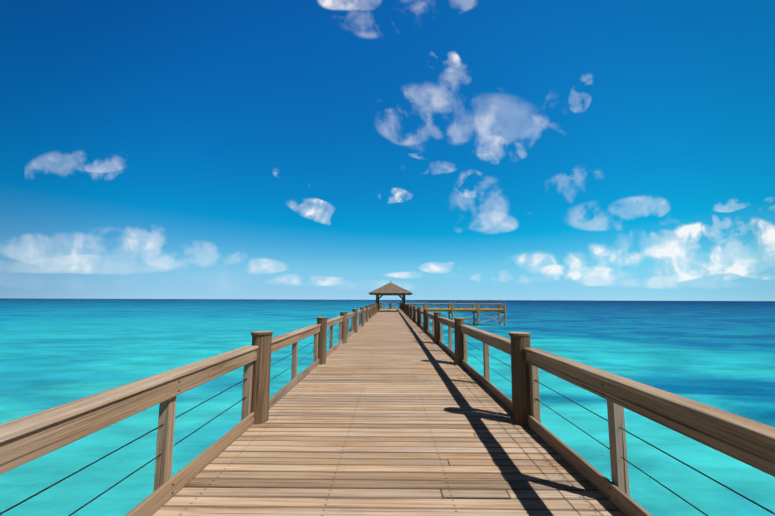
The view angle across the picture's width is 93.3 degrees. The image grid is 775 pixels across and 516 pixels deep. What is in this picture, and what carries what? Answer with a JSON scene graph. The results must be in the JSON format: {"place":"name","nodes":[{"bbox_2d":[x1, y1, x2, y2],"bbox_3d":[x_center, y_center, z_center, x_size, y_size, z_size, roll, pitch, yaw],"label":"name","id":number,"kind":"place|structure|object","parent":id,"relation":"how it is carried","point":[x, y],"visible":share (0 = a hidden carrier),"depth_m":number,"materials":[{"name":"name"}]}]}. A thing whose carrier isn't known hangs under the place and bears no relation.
{"place":"outdoors","nodes":[
{"label":"outdoors","id":0,"kind":"place"},
{"bbox_2d":[4,263,172,274],"bbox_3d":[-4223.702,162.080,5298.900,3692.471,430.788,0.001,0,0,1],"label":"cloud","id":1,"kind":"structure","parent":0,"point":[86,268],"depth_m":5301.55,"materials":[{"name":"white"}]},
{"bbox_2d":[75,239,154,262],"bbox_3d":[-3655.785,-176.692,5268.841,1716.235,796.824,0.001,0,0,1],"label":"cloud","id":2,"kind":"structure","parent":0,"point":[150,244],"depth_m":5269.09,"materials":[{"name":"white"}]},
{"bbox_2d":[141,254,192,268],"bbox_3d":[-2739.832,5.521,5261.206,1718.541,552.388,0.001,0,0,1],"label":"cloud","id":3,"kind":"structure","parent":0,"point":[164,261],"depth_m":5268.72,"materials":[{"name":"white"}]},
{"bbox_2d":[205,256,271,272],"bbox_3d":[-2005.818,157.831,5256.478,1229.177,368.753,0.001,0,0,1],"label":"cloud","id":4,"kind":"structure","parent":0,"point":[265,265],"depth_m":5255.40,"materials":[{"name":"white"}]},
{"bbox_2d":[263,273,332,284],"bbox_3d":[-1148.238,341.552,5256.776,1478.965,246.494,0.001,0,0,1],"label":"cloud","id":5,"kind":"structure","parent":0,"point":[327,282],"depth_m":5252.88,"materials":[{"name":"white"}]},
{"bbox_2d":[306,199,324,221],"bbox_3d":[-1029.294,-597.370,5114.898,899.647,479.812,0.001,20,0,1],"label":"cloud","id":6,"kind":"structure","parent":0,"point":[312,211],"depth_m":5114.98,"materials":[{"name":"white"}]},
{"bbox_2d":[320,0,351,8],"bbox_3d":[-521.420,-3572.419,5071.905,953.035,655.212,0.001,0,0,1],"label":"cloud","id":7,"kind":"structure","parent":0,"point":[327,3],"depth_m":5076.20,"materials":[{"name":"white"}]},
{"bbox_2d":[0,298,774,515],"bbox_3d":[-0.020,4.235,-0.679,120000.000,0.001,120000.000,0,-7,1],"label":"sea","id":8,"kind":"structure","parent":0,"point":[715,354],"depth_m":22.31,"materials":[{"name":"liquid"}]},
{"bbox_2d":[0,302,774,515],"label":"pier","id":9,"kind":"structure","parent":8,"relation":"in","point":[390,411],"depth_m":3.53,"materials":[{"name":"brown wood"}]},
{"bbox_2d":[369,281,412,311],"bbox_3d":[0.433,5.520,50.252,5.760,4.800,5.760,0,-7,1],"label":"gazebo","id":10,"kind":"object","parent":9,"relation":"on","point":[390,288],"visible":0.83,"depth_m":48.30,"materials":[{"name":"brown wood"}]},
{"bbox_2d":[405,302,505,325],"bbox_3d":[11.195,10.397,63.291,17.617,5.340,3.920,0,-7,1],"label":"side dock","id":11,"kind":"object","parent":8,"relation":"in","point":[474,310],"visible":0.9,"depth_m":61.79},
{"bbox_2d":[0,0,774,300],"label":"sky","id":12,"kind":"structure","parent":0,"point":[202,129],"materials":[{"name":"blue"}]},
{"bbox_2d":[389,273,405,276],"bbox_3d":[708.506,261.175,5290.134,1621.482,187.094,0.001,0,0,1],"label":"cloud","id":13,"kind":"structure","parent":0,"point":[398,274],"depth_m":5298.91,"materials":[{"name":"white"}]},
{"bbox_2d":[424,264,441,271],"bbox_3d":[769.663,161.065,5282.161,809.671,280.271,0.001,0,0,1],"label":"cloud","id":14,"kind":"structure","parent":0,"point":[432,267],"depth_m":5283.62,"materials":[{"name":"white"}]},
{"bbox_2d":[419,80,461,145],"bbox_3d":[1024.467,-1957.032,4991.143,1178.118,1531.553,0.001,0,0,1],"label":"cloud","id":15,"kind":"structure","parent":0,"point":[439,113],"depth_m":4995.74,"materials":[{"name":"white"}]},
{"bbox_2d":[452,54,458,62],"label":"cloud","id":16,"kind":"structure","parent":0,"point":[455,58],"depth_m":5055.54,"materials":[{"name":"white"}]},
{"bbox_2d":[404,133,528,150],"bbox_3d":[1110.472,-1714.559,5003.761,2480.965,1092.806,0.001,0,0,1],"label":"cloud","id":17,"kind":"structure","parent":0,"point":[492,141],"depth_m":4998.27,"materials":[{"name":"white"}]},
{"bbox_2d":[453,74,495,142],"bbox_3d":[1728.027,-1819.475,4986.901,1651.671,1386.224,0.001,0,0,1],"label":"cloud","id":18,"kind":"structure","parent":0,"point":[475,119],"depth_m":4994.88,"materials":[{"name":"white"}]},
{"bbox_2d":[492,265,609,276],"bbox_3d":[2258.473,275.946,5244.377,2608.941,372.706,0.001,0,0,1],"label":"cloud","id":19,"kind":"structure","parent":0,"point":[606,271],"depth_m":5240.89,"materials":[{"name":"white"}]},
{"bbox_2d":[519,240,774,285],"bbox_3d":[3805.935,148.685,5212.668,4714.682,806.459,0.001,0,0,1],"label":"cloud","id":20,"kind":"structure","parent":0,"point":[738,267],"depth_m":5207.10,"materials":[{"name":"white"}]},
{"bbox_2d":[618,230,682,254],"bbox_3d":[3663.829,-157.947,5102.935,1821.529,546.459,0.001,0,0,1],"label":"cloud","id":21,"kind":"structure","parent":0,"point":[674,248],"depth_m":5097.83,"materials":[{"name":"white"}]},
{"bbox_2d":[649,216,697,250],"bbox_3d":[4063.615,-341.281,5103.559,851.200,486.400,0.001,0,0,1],"label":"cloud","id":22,"kind":"structure","parent":0,"point":[673,238],"depth_m":5104.64,"materials":[{"name":"white"}]},
{"bbox_2d":[606,274,740,287],"bbox_3d":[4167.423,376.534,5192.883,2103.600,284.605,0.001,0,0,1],"label":"cloud","id":23,"kind":"structure","parent":0,"point":[645,284],"depth_m":5202.23,"materials":[{"name":"white"}]},
{"bbox_2d":[707,270,742,280],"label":"cloud","id":24,"kind":"structure","parent":0,"point":[728,275],"depth_m":5120.25,"materials":[{"name":"white"}]},
{"bbox_2d":[676,221,774,244],"bbox_3d":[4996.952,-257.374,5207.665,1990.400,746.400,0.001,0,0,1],"label":"cloud","id":25,"kind":"structure","parent":0,"point":[768,236],"depth_m":5216.46,"materials":[{"name":"white"}]}
]}

